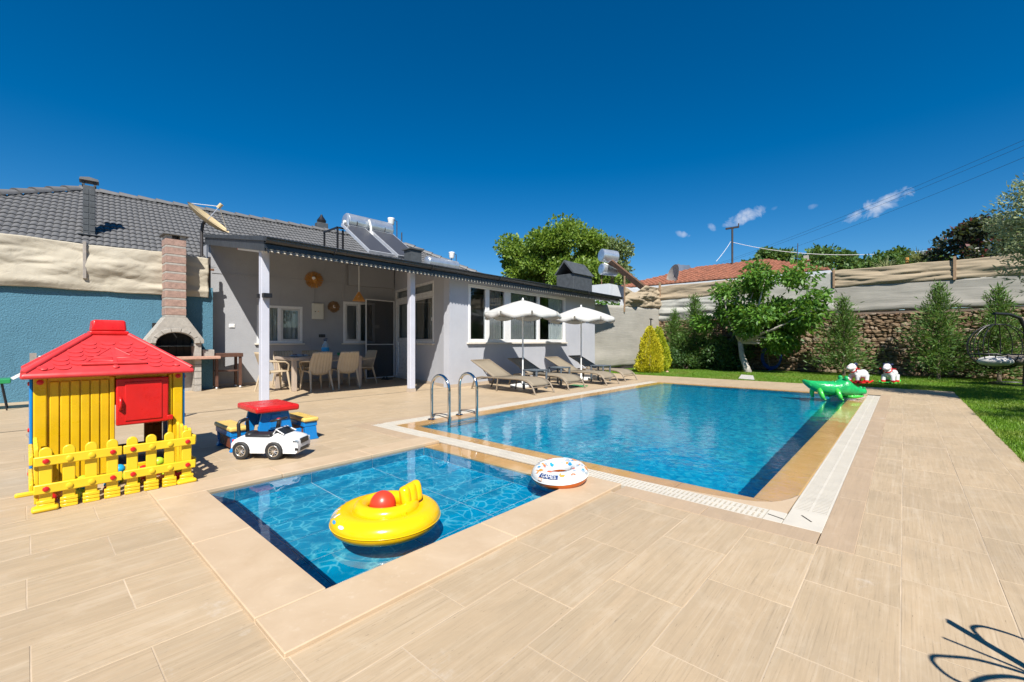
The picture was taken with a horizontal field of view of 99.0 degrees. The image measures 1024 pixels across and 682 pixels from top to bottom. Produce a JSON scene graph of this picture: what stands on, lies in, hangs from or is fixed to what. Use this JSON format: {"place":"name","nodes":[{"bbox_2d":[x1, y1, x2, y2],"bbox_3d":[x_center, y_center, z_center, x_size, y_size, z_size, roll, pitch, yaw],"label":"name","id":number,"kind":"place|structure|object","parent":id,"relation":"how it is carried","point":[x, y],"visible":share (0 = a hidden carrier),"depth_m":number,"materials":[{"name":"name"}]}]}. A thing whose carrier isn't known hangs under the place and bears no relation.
{"place":"outdoors","nodes":[
{"label":"outdoors","id":0,"kind":"place"},
{"bbox_2d":[11,353,39,437],"bbox_3d":[-5.139,0.615,5.341,0.500,0.970,1.300,0,0,37],"label":"drying rack","id":1,"kind":"object","parent":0,"point":[33,356],"visible":0.18,"depth_m":4.94,"materials":[{"name":"white metal"}]},
{"bbox_2d":[201,349,213,355],"bbox_3d":[-6.926,0.252,9.938,0.220,0.143,0.220,0,0,42],"label":"box","id":2,"kind":"object","parent":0,"point":[207,352],"visible":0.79,"depth_m":9.86,"materials":[{"name":"plastic"}]},
{"bbox_2d":[290,354,307,356],"bbox_3d":[-4.987,0.326,10.242,0.212,0.070,0.450,0,0,42],"label":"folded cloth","id":3,"kind":"object","parent":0,"point":[296,355],"visible":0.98,"depth_m":10.18,"materials":[{"name":"blue fabric"}]},
{"bbox_2d":[0,373,1023,681],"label":"deck","id":4,"kind":"structure","parent":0,"point":[924,583],"depth_m":1.95,"materials":[{"name":"tile"}]},
{"bbox_2d":[0,377,10,410],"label":"garden table","id":5,"kind":"object","parent":4,"relation":"on","point":[3,381],"visible":0.96,"depth_m":6.98,"materials":[{"name":"green plastic"}]},
{"bbox_2d":[53,491,61,497],"bbox_3d":[-3.192,1.063,3.061,0.072,0.072,0.072,0,0,42],"label":"ball","id":6,"kind":"object","parent":4,"relation":"on","point":[59,493],"visible":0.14,"depth_m":3.05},
{"bbox_2d":[76,491,81,499],"bbox_3d":[-3.009,1.063,3.011,0.072,0.072,0.072,0,0,42],"label":"ball","id":7,"kind":"object","parent":4,"relation":"on","point":[79,493],"visible":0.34,"depth_m":3.01,"materials":[{"name":"plastic"}]},
{"bbox_2d":[76,487,84,495],"bbox_3d":[-3.067,1.063,3.111,0.072,0.072,0.072,0,0,42],"label":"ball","id":8,"kind":"object","parent":4,"relation":"on","point":[80,489],"visible":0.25,"depth_m":3.09,"materials":[{"name":"plastic"}]},
{"bbox_2d":[14,320,196,513],"bbox_3d":[-3.337,0.457,3.634,1.580,1.284,1.040,0,0,42],"label":"playhouse","id":9,"kind":"object","parent":4,"relation":"on","point":[81,386],"visible":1,"depth_m":3.37,"materials":[{"name":"yellow plastic"}]},
{"bbox_2d":[116,377,172,425],"bbox_3d":[-3.048,0.490,3.640,0.068,0.380,0.366,0,0,42],"label":"door","id":10,"kind":"structure","parent":9,"relation":"in","point":[138,400],"depth_m":3.62,"materials":[{"name":"red plastic"}]},
{"bbox_2d":[0,286,212,402],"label":"boundary wall","id":11,"kind":"structure","parent":4,"relation":"on","point":[40,321],"depth_m":8.37,"materials":[{"name":"blue paint"}]},
{"bbox_2d":[0,233,208,297],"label":"fabric screen","id":12,"kind":"object","parent":11,"relation":"attached to","point":[29,261],"visible":0.85,"depth_m":8.55,"materials":[{"name":"beige fabric"}]},
{"bbox_2d":[208,257,213,287],"bbox_3d":[-7.012,-1.435,10.190,0.075,1.070,0.110,0,0,42],"label":"screen post","id":13,"kind":"object","parent":11,"relation":"attached to","point":[210,270],"visible":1,"depth_m":10.17,"materials":[{"name":"metal"}]},
{"bbox_2d":[158,474,163,483],"bbox_3d":[-2.700,1.063,3.386,0.072,0.072,0.072,0,0,42],"label":"ball","id":14,"kind":"object","parent":4,"relation":"on","point":[160,477],"visible":0.38,"depth_m":3.36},
{"bbox_2d":[143,232,220,391],"bbox_3d":[-7.202,-0.595,9.555,0.520,3.390,1.320,0,0,42],"label":"barbecue","id":15,"kind":"object","parent":4,"relation":"on","point":[173,331],"visible":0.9,"depth_m":9.40,"materials":[{"name":"brick"}]},
{"bbox_2d":[213,353,242,388],"bbox_3d":[-6.757,0.684,10.351,0.440,0.829,0.580,0,0,42],"label":"serving trolley","id":16,"kind":"object","parent":4,"relation":"on","point":[235,356],"visible":0.84,"depth_m":10.29,"materials":[{"name":"brown wood"}]},
{"bbox_2d":[214,399,318,452],"bbox_3d":[-2.675,0.887,4.807,0.600,0.425,0.890,0,0,42],"label":"toy picnic table","id":17,"kind":"object","parent":4,"relation":"on","point":[261,414],"visible":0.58,"depth_m":4.68,"materials":[{"name":"red plastic"}]},
{"bbox_2d":[231,416,309,459],"bbox_3d":[-2.293,0.909,4.183,0.643,0.383,0.266,0,0,2],"label":"toy car","id":18,"kind":"object","parent":4,"relation":"on","point":[279,441],"visible":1,"depth_m":4.07,"materials":[{"name":"white plastic"}]},
{"bbox_2d":[254,352,290,390],"bbox_3d":[-5.333,0.666,9.704,0.618,0.877,0.637,0,0,40],"label":"armchair","id":19,"kind":"object","parent":4,"relation":"on","point":[279,371],"visible":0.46,"depth_m":9.70,"materials":[{"name":"beige plastic"}]},
{"bbox_2d":[272,351,302,386],"bbox_3d":[-5.509,0.666,10.712,0.637,0.877,0.618,0,0,44],"label":"armchair","id":20,"kind":"object","parent":4,"relation":"on","point":[283,366],"visible":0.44,"depth_m":10.80,"materials":[{"name":"beige plastic"}]},
{"bbox_2d":[302,350,329,379],"bbox_3d":[-5.059,0.666,11.244,0.637,0.877,0.618,0,0,40],"label":"armchair","id":21,"kind":"object","parent":4,"relation":"on","point":[306,364],"visible":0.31,"depth_m":11.27,"materials":[{"name":"beige plastic"}]},
{"bbox_2d":[299,352,333,391],"bbox_3d":[-4.407,0.666,9.885,0.637,0.877,0.618,0,0,40],"label":"armchair","id":22,"kind":"object","parent":4,"relation":"on","point":[320,364],"visible":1,"depth_m":9.75,"materials":[{"name":"beige plastic"}]},
{"bbox_2d":[274,355,361,391],"bbox_3d":[-4.659,0.725,10.579,1.060,0.750,1.660,0,0,42],"label":"dining table","id":23,"kind":"object","parent":4,"relation":"on","point":[293,360],"visible":0.66,"depth_m":10.22,"materials":[{"name":"plastic"}]},
{"bbox_2d":[321,338,328,350],"bbox_3d":[-4.657,0.130,10.912,0.185,0.435,0.185,0,0,42],"label":"water bottle","id":24,"kind":"object","parent":23,"relation":"on","point":[324,348],"visible":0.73,"depth_m":10.84,"materials":[{"name":"blue"}]},
{"bbox_2d":[329,351,360,389],"bbox_3d":[-3.971,0.666,10.402,0.637,0.877,0.618,0,0,45],"label":"armchair","id":25,"kind":"object","parent":4,"relation":"on","point":[348,362],"visible":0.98,"depth_m":10.24,"materials":[{"name":"beige plastic"}]},
{"bbox_2d":[347,350,376,383],"bbox_3d":[-3.901,0.666,11.459,0.618,0.877,0.637,0,0,40],"label":"armchair","id":26,"kind":"object","parent":4,"relation":"on","point":[369,360],"visible":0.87,"depth_m":11.61,"materials":[{"name":"beige plastic"}]},
{"bbox_2d":[149,437,620,657],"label":"pool coping","id":27,"kind":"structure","parent":4,"relation":"in","point":[289,606],"depth_m":2.21,"materials":[{"name":"stone"}]},
{"bbox_2d":[210,442,555,588],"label":"paddling pool water","id":28,"kind":"structure","parent":27,"relation":"in","point":[289,516],"depth_m":3.13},
{"bbox_2d":[329,480,440,546],"bbox_3d":[-0.753,0.985,2.628,0.641,0.260,0.641,0,0,42],"label":"baby float","id":29,"kind":"object","parent":28,"relation":"on","point":[409,511],"visible":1,"depth_m":2.46,"materials":[{"name":"yellow plastic"}]},
{"bbox_2d":[531,457,588,489],"bbox_3d":[0.372,1.024,3.412,0.446,0.132,0.446,-4,5,0],"label":"swim ring","id":30,"kind":"object","parent":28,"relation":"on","point":[558,473],"visible":1,"depth_m":3.28,"materials":[{"name":"white plastic"}]},
{"bbox_2d":[203,234,622,400],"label":"pool house","id":31,"kind":"structure","parent":4,"relation":"on","point":[395,293],"depth_m":11.56,"materials":[{"name":"grey paint"}]},
{"bbox_2d":[187,202,228,256],"bbox_3d":[-7.297,-2.700,10.532,0.926,1.304,0.885,0,0,42],"label":"satellite dish","id":32,"kind":"object","parent":31,"relation":"attached to","point":[205,217],"visible":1,"depth_m":10.50,"materials":[{"name":"metal"}]},
{"bbox_2d":[256,293,271,297],"bbox_3d":[-4.138,-0.767,7.306,0.225,0.075,0.172,0,0,42],"label":"post lamp","id":33,"kind":"object","parent":31,"relation":"attached to","point":[266,295],"visible":1,"depth_m":7.25,"materials":[{"name":"black metal"}]},
{"bbox_2d":[255,305,304,344],"bbox_3d":[-6.104,-0.430,11.510,1.180,1.020,0.202,0,0,-39],"label":"window","id":34,"kind":"structure","parent":31,"relation":"in","point":[285,322],"depth_m":11.61,"materials":[{"name":"plastic"}]},
{"bbox_2d":[304,271,323,287],"bbox_3d":[-5.387,-1.685,11.929,0.484,0.468,0.174,0,0,-39],"label":"wall lamp","id":35,"kind":"object","parent":31,"relation":"attached to","point":[313,280],"visible":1,"depth_m":11.93,"materials":[{"name":"wicker"}]},
{"bbox_2d":[312,303,323,318],"bbox_3d":[-5.338,-0.835,12.025,0.300,0.430,0.089,0,0,-39],"label":"meter box","id":36,"kind":"object","parent":31,"relation":"attached to","point":[317,310],"visible":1,"depth_m":11.99,"materials":[{"name":"white plastic"}]},
{"bbox_2d":[313,304,322,317],"bbox_3d":[-5.316,-0.835,12.002,0.265,0.370,0.011,0,0,-39],"label":"door","id":37,"kind":"structure","parent":36,"relation":"in","point":[316,307],"depth_m":11.98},
{"bbox_2d":[328,301,339,312],"bbox_3d":[-5.012,-0.976,12.306,0.341,0.331,0.064,0,0,-39],"label":"wall clock","id":38,"kind":"object","parent":31,"relation":"attached to","point":[334,306],"depth_m":12.30,"materials":[{"name":"wood"}]},
{"bbox_2d":[341,301,364,343],"bbox_3d":[-4.490,-0.535,12.827,1.030,1.230,0.200,0,0,-39],"label":"window","id":39,"kind":"structure","parent":31,"relation":"in","point":[358,304],"depth_m":12.70,"materials":[{"name":"plastic"}]},
{"bbox_2d":[353,292,364,301],"bbox_3d":[-3.846,-1.504,10.992,0.306,0.972,0.306,0,0,42],"label":"pendant lamp","id":40,"kind":"object","parent":31,"relation":"hanging from","point":[358,297],"visible":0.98,"depth_m":10.93,"materials":[{"name":"wicker"}]},
{"bbox_2d":[323,213,407,258],"bbox_3d":[-3.654,-2.900,11.935,2.208,1.520,2.021,0,0,42],"label":"solar water heater","id":41,"kind":"object","parent":31,"relation":"on","point":[374,236],"visible":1,"depth_m":11.65,"materials":[{"name":"metal"}]},
{"bbox_2d":[365,299,393,378],"bbox_3d":[-3.888,-0.080,12.922,0.022,2.300,0.980,0,0,39],"label":"screen door","id":42,"kind":"structure","parent":31,"relation":"in","point":[379,314],"depth_m":12.92,"materials":[{"name":"plastic"}]},
{"bbox_2d":[395,288,406,378],"bbox_3d":[-3.136,-0.234,12.859,0.225,2.645,1.260,0,0,-35],"label":"door","id":43,"kind":"structure","parent":31,"relation":"in","point":[400,343],"depth_m":13.13,"materials":[{"name":"plastic"}]},
{"bbox_2d":[415,280,433,296],"bbox_3d":[-2.327,-1.400,11.705,0.154,0.320,1.400,0,0,-35],"label":"window","id":44,"kind":"structure","parent":31,"relation":"in","point":[425,288],"depth_m":11.65,"materials":[{"name":"plastic"}]},
{"bbox_2d":[415,293,434,344],"bbox_3d":[-2.347,-0.577,11.691,0.202,1.315,1.500,0,0,-35],"label":"window","id":45,"kind":"structure","parent":31,"relation":"in","point":[420,340],"depth_m":11.74,"materials":[{"name":"plastic"}]},
{"bbox_2d":[424,252,459,268],"bbox_3d":[-2.336,-2.630,14.627,0.340,0.860,1.310,0,0,42],"label":"solar water heater","id":46,"kind":"object","parent":31,"relation":"on","point":[451,263],"visible":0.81,"depth_m":14.52,"materials":[{"name":"white paint"}]},
{"bbox_2d":[467,283,567,343],"bbox_3d":[0.302,-0.695,12.669,0.202,1.510,4.640,0,0,39],"label":"window","id":47,"kind":"structure","parent":31,"relation":"in","point":[512,329],"depth_m":12.42,"materials":[{"name":"plastic"}]},
{"bbox_2d":[595,299,622,305],"bbox_3d":[3.731,-0.344,18.093,0.811,2.893,2.668,0,0,42],"label":"grapevine","id":48,"kind":"object","parent":31,"relation":"hanging from","point":[603,303],"visible":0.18,"depth_m":18.20,"materials":[{"name":"green plant"}]},
{"bbox_2d":[471,359,554,394],"bbox_3d":[-0.031,0.765,9.847,1.962,0.687,0.698,0,0,41],"label":"sun lounger","id":49,"kind":"object","parent":4,"relation":"on","point":[493,369],"visible":0.96,"depth_m":9.93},
{"bbox_2d":[484,298,560,387],"bbox_3d":[0.261,0.018,10.587,1.833,2.165,1.839,0,0,11],"label":"parasol","id":50,"kind":"object","parent":4,"relation":"on","point":[522,310],"visible":0.98,"depth_m":10.14,"materials":[{"name":"white fabric"}]},
{"bbox_2d":[523,369,547,389],"bbox_3d":[0.544,0.875,10.227,0.420,0.450,0.420,0,0,42],"label":"side table","id":51,"kind":"object","parent":4,"relation":"on","point":[536,372],"visible":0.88,"depth_m":10.20,"materials":[{"name":"plastic"}]},
{"bbox_2d":[508,358,585,389],"bbox_3d":[0.812,0.765,10.788,1.962,0.687,0.698,0,0,43],"label":"sun lounger","id":52,"kind":"object","parent":4,"relation":"on","point":[567,377],"visible":0.81,"depth_m":10.79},
{"bbox_2d":[548,366,570,384],"bbox_3d":[1.222,0.875,11.284,0.420,0.450,0.420,0,0,42],"label":"side table","id":53,"kind":"object","parent":4,"relation":"on","point":[560,367],"visible":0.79,"depth_m":11.26,"materials":[{"name":"plastic"}]},
{"bbox_2d":[549,305,614,380],"bbox_3d":[1.996,0.018,12.611,1.932,2.165,1.884,0,0,20],"label":"parasol","id":54,"kind":"object","parent":4,"relation":"on","point":[580,315],"visible":0.87,"depth_m":12.16,"materials":[{"name":"white fabric"}]},
{"bbox_2d":[545,356,619,385],"bbox_3d":[1.847,0.765,11.778,1.962,0.687,0.698,0,0,40],"label":"sun lounger","id":55,"kind":"object","parent":4,"relation":"on","point":[556,360],"visible":0.9,"depth_m":11.86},
{"bbox_2d":[590,364,610,381],"bbox_3d":[2.463,0.875,12.160,0.420,0.450,0.420,0,0,42],"label":"side table","id":56,"kind":"object","parent":4,"relation":"on","point":[598,366],"visible":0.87,"depth_m":12.13,"materials":[{"name":"plastic"}]},
{"bbox_2d":[569,355,637,381],"bbox_3d":[2.638,0.765,12.885,1.962,0.687,0.698,0,0,43],"label":"sun lounger","id":57,"kind":"object","parent":4,"relation":"on","point":[586,363],"visible":0.81,"depth_m":12.86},
{"bbox_2d":[351,380,890,554],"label":"swimming pool","id":58,"kind":"structure","parent":4,"relation":"in","point":[826,507],"depth_m":3.25,"materials":[{"name":"stone"}]},
{"bbox_2d":[428,372,477,422],"bbox_3d":[-0.828,0.924,6.287,0.484,0.952,0.630,0,0,42],"label":"pool ladder","id":59,"kind":"object","parent":58,"relation":"attached to","point":[448,417],"visible":0.75,"depth_m":6.20,"materials":[{"name":"metal"}]},
{"bbox_2d":[396,382,866,501],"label":"pool water","id":60,"kind":"structure","parent":58,"relation":"in","point":[758,444],"depth_m":5.33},
{"bbox_2d":[802,375,866,400],"bbox_3d":[6.204,0.875,8.421,1.029,0.453,0.563,0,0,12],"label":"crocodile float","id":61,"kind":"object","parent":60,"relation":"on","point":[841,388],"visible":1,"depth_m":8.28,"materials":[{"name":"green plastic"}]},
{"bbox_2d":[0,0,1023,309],"label":"sky","id":62,"kind":"structure","parent":0,"point":[665,127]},
{"bbox_2d":[677,264,690,270],"bbox_3d":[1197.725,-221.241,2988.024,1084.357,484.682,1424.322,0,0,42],"label":"mountain","id":63,"kind":"structure","parent":0,"point":[682,267],"depth_m":2600.00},
{"bbox_2d":[739,375,753,379],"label":"stone","id":64,"kind":"structure","parent":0,"point":[746,377],"depth_m":13.04,"materials":[{"name":"stone"}]},
{"bbox_2d":[601,367,1023,462],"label":"grass","id":65,"kind":"structure","parent":0,"point":[998,408],"depth_m":10.45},
{"bbox_2d":[725,147,1019,262],"bbox_3d":[26.824,-10.314,41.249,0.016,1.760,37.738,0,0,-6],"label":"power line","id":66,"kind":"object","parent":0,"point":[891,200],"visible":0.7,"depth_m":31.23,"materials":[{"name":"black metal"}]},
{"bbox_2d":[735,140,1022,257],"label":"power line","id":67,"kind":"object","parent":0,"point":[901,192],"visible":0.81,"depth_m":30.25,"materials":[{"name":"black metal"}]},
{"bbox_2d":[793,157,1023,247],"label":"power line","id":68,"kind":"object","parent":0,"point":[923,198],"visible":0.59,"depth_m":29.17,"materials":[{"name":"black metal"}]},
{"label":"lawn","id":69,"kind":"structure","parent":0,"visible":0},
{"bbox_2d":[595,283,660,366],"bbox_3d":[4.779,-0.725,17.898,5.081,3.750,0.081,0,0,-42],"label":"fabric screen","id":70,"kind":"object","parent":69,"relation":"on","point":[617,342],"visible":0.71,"depth_m":17.58,"materials":[{"name":"grey fabric"}]},
{"bbox_2d":[623,276,661,311],"bbox_3d":[5.648,-1.925,18.552,2.874,1.450,0.395,0,0,-42],"label":"fabric screen","id":71,"kind":"object","parent":70,"relation":"attached to","point":[645,296],"visible":1,"depth_m":18.54,"materials":[{"name":"beige fabric"}]},
{"bbox_2d":[633,325,664,372],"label":"golden cypress","id":72,"kind":"object","parent":69,"relation":"on","point":[650,359],"visible":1,"depth_m":15.33,"materials":[{"name":"plant"}]},
{"bbox_2d":[651,325,671,370],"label":"golden cypress","id":73,"kind":"object","parent":69,"relation":"on","point":[666,350],"visible":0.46,"depth_m":16.05,"materials":[{"name":"plant"}]},
{"bbox_2d":[662,307,692,367],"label":"conifer","id":74,"kind":"object","parent":69,"relation":"on","point":[673,325],"visible":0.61,"depth_m":17.92,"materials":[{"name":"green plant"}]},
{"bbox_2d":[669,346,703,368],"bbox_3d":[6.850,0.684,17.525,1.568,0.997,1.311,0,0,18],"label":"shrub","id":75,"kind":"object","parent":69,"relation":"on","point":[676,353],"visible":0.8,"depth_m":17.25,"materials":[{"name":"green plant"}]},
{"bbox_2d":[671,292,718,366],"bbox_3d":[7.357,-0.419,17.496,2.222,3.180,2.262,0,0,42],"label":"conifer","id":76,"kind":"object","parent":69,"relation":"on","point":[693,306],"visible":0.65,"depth_m":17.42,"materials":[{"name":"green plant"}]},
{"bbox_2d":[691,333,756,370],"bbox_3d":[8.054,0.438,16.895,1.940,1.558,2.161,0,0,-13],"label":"shrub","id":77,"kind":"object","parent":69,"relation":"on","point":[727,361],"visible":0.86,"depth_m":16.50,"materials":[{"name":"green plant"}]},
{"bbox_2d":[689,258,838,371],"bbox_3d":[8.645,-0.863,15.527,4.448,4.172,3.187,0,0,27],"label":"fruit tree","id":78,"kind":"object","parent":69,"relation":"on","point":[776,326],"visible":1,"depth_m":14.83,"materials":[{"name":"green plant"}]},
{"bbox_2d":[802,289,891,375],"bbox_3d":[10.758,-0.281,14.289,2.502,2.903,1.892,0,0,42],"label":"conifer","id":79,"kind":"object","parent":69,"relation":"on","point":[843,331],"visible":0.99,"depth_m":14.09,"materials":[{"name":"green plant"}]},
{"bbox_2d":[846,363,873,383],"bbox_3d":[9.106,0.830,11.512,0.738,0.560,0.340,0,0,-12],"label":"rocking toy","id":80,"kind":"object","parent":69,"relation":"on","point":[856,374],"visible":0.91,"depth_m":11.42,"materials":[{"name":"white plastic"}]},
{"bbox_2d":[879,363,900,383],"bbox_3d":[9.909,0.830,11.464,0.738,0.560,0.340,0,0,-32],"label":"rocking toy","id":81,"kind":"object","parent":69,"relation":"on","point":[889,371],"visible":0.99,"depth_m":11.37,"materials":[{"name":"white plastic"}]},
{"bbox_2d":[895,278,987,378],"bbox_3d":[12.448,-0.356,12.712,2.065,3.053,2.306,0,0,42],"label":"conifer","id":82,"kind":"object","parent":69,"relation":"on","point":[942,323],"visible":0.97,"depth_m":12.65,"materials":[{"name":"green plant"}]},
{"bbox_2d":[941,281,1023,380],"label":"conifer","id":83,"kind":"object","parent":69,"relation":"on","point":[998,305],"visible":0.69,"depth_m":11.95,"materials":[{"name":"green plant"}]},
{"bbox_2d":[966,312,1023,386],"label":"hanging chair","id":84,"kind":"object","parent":69,"relation":"on","point":[1011,360],"visible":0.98,"depth_m":11.03,"materials":[{"name":"black metal"}]},
{"bbox_2d":[977,173,1023,295],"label":"olive tree","id":85,"kind":"object","parent":69,"relation":"on","point":[1013,222],"visible":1,"depth_m":7.77,"materials":[{"name":"green plant"}]},
{"label":"ground","id":86,"kind":"structure","parent":0,"visible":0},
{"bbox_2d":[0,176,502,340],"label":"tiled house","id":87,"kind":"structure","parent":86,"relation":"on","point":[89,215],"depth_m":11.29,"materials":[{"name":"tile"}]},
{"bbox_2d":[492,212,621,285],"bbox_3d":[3.148,-3.517,31.144,10.484,9.613,8.497,0,0,42],"label":"broadleaf tree","id":88,"kind":"object","parent":86,"relation":"on","point":[538,255],"visible":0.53,"depth_m":28.34,"materials":[{"name":"green plant"}]},
{"bbox_2d":[570,234,637,285],"bbox_3d":[6.198,-3.161,30.581,5.740,8.847,5.403,0,0,42],"label":"broadleaf tree","id":89,"kind":"object","parent":86,"relation":"on","point":[618,244],"visible":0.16,"depth_m":29.27,"materials":[{"name":"green plant"}]},
{"bbox_2d":[592,284,639,305],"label":"outbuilding","id":90,"kind":"structure","parent":86,"relation":"on","point":[613,289],"depth_m":20.11,"materials":[{"name":"white paint"}]},
{"bbox_2d":[598,249,644,288],"bbox_3d":[5.199,-2.925,20.414,2.256,2.849,1.402,0,0,-1],"label":"solar water heater","id":91,"kind":"object","parent":90,"relation":"on","point":[612,267],"visible":0.94,"depth_m":20.33,"materials":[{"name":"white paint"}]},
{"bbox_2d":[621,255,832,288],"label":"red roof house","id":92,"kind":"structure","parent":86,"relation":"on","point":[706,273],"depth_m":21.18,"materials":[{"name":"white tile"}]},
{"bbox_2d":[667,264,678,280],"bbox_3d":[7.912,-2.767,21.359,0.411,2.005,1.122,0,0,-8],"label":"satellite dish","id":93,"kind":"object","parent":92,"relation":"attached to","point":[673,273],"visible":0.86,"depth_m":21.45,"materials":[{"name":"metal"}]},
{"bbox_2d":[725,223,738,263],"bbox_3d":[11.467,-2.500,22.756,0.650,7.200,0.100,0,0,42],"label":"aerial pole","id":94,"kind":"object","parent":92,"relation":"on","point":[731,228],"visible":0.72,"depth_m":22.71,"materials":[{"name":"metal"}]},
{"bbox_2d":[733,242,927,254],"bbox_3d":[15.592,-4.937,22.002,0.025,2.481,10.847,0,0,-23],"label":"rope","id":95,"kind":"object","parent":94,"relation":"attached to","point":[809,253],"visible":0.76,"depth_m":22.66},
{"bbox_2d":[741,243,859,269],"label":"broadleaf tree","id":96,"kind":"object","parent":86,"relation":"on","point":[814,255],"visible":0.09,"depth_m":26.58,"materials":[{"name":"green plant"}]},
{"bbox_2d":[809,261,836,270],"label":"garden tree","id":97,"kind":"object","parent":86,"relation":"on","point":[830,267],"visible":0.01,"depth_m":19.50,"materials":[{"name":"green plant"}]},
{"bbox_2d":[659,305,1023,379],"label":"stone wall","id":98,"kind":"structure","parent":86,"relation":"on","point":[879,327],"depth_m":14.47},
{"bbox_2d":[658,296,729,321],"bbox_3d":[7.667,-1.392,18.530,2.993,1.027,0.200,0,0,40],"label":"fabric screen","id":99,"kind":"object","parent":98,"relation":"on","point":[667,306],"visible":0.45,"depth_m":18.84,"materials":[{"name":"fabric"}]},
{"bbox_2d":[659,279,741,323],"bbox_3d":[7.893,-1.725,18.367,3.555,1.850,0.128,0,0,42],"label":"fabric screen","id":100,"kind":"object","parent":98,"relation":"on","point":[680,291],"visible":0.62,"depth_m":18.75,"materials":[{"name":"beige fabric"}]},
{"bbox_2d":[761,348,781,370],"bbox_3d":[9.757,0.625,16.499,0.716,0.994,0.248,0,0,30],"label":"hose coil","id":101,"kind":"object","parent":98,"relation":"hanging from","point":[765,365],"visible":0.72,"depth_m":16.52,"materials":[{"name":"blue plastic"}]},
{"bbox_2d":[731,272,833,312],"bbox_3d":[10.021,-1.735,16.459,3.360,1.433,0.072,0,0,42],"label":"fabric screen","id":102,"kind":"object","parent":98,"relation":"on","point":[824,282],"visible":0.16,"depth_m":15.98,"materials":[{"name":"fabric"}]},
{"bbox_2d":[827,275,1023,312],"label":"fabric screen","id":103,"kind":"object","parent":98,"relation":"on","point":[894,296],"visible":0.6,"depth_m":13.90,"materials":[{"name":"grey fabric"}]},
{"bbox_2d":[833,253,1023,287],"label":"fabric screen","id":104,"kind":"object","parent":103,"relation":"on","point":[954,269],"visible":0.95,"depth_m":13.78,"materials":[{"name":"beige fabric"}]},
{"bbox_2d":[839,251,883,269],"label":"garden tree","id":105,"kind":"object","parent":86,"relation":"on","point":[851,264],"visible":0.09,"depth_m":19.42,"materials":[{"name":"green plant"}]},
{"bbox_2d":[872,248,927,309],"bbox_3d":[14.946,-1.194,16.726,1.160,4.794,2.035,0,0,-40],"label":"tree","id":106,"kind":"object","parent":86,"relation":"on","point":[917,257],"visible":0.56,"depth_m":16.57,"materials":[{"name":"green plant"}]},
{"bbox_2d":[858,245,952,309],"bbox_3d":[16.427,-1.413,18.277,3.348,5.357,2.695,0,0,42],"label":"garden tree","id":107,"kind":"object","parent":86,"relation":"on","point":[899,253],"visible":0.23,"depth_m":18.27,"materials":[{"name":"green plant"}]},
{"bbox_2d":[919,212,1023,261],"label":"plum tree","id":108,"kind":"object","parent":86,"relation":"on","point":[969,240],"visible":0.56,"depth_m":14.59,"materials":[{"name":"green plant"}]},
{"bbox_3d":[-3.005,1.063,3.270,0.072,0.072,0.072,0,0,42],"label":"ball","id":109,"kind":"object","parent":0,"visible":0},
{"bbox_2d":[118,464,125,472],"bbox_3d":[-2.957,0.960,3.294,0.072,0.072,0.072,0,0,42],"label":"ball","id":110,"kind":"object","parent":109,"relation":"on","point":[122,467],"visible":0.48,"depth_m":3.28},
{"bbox_3d":[-2.846,1.000,3.477,0.072,0.072,0.072,0,0,42],"label":"ball","id":111,"kind":"object","parent":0,"visible":0},
{"bbox_2d":[157,457,163,464],"bbox_3d":[-2.826,0.960,3.499,0.072,0.072,0.072,0,0,42],"label":"ball","id":112,"kind":"object","parent":111,"relation":"on","point":[160,460],"visible":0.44,"depth_m":3.48,"materials":[{"name":"plastic"}]}
]}

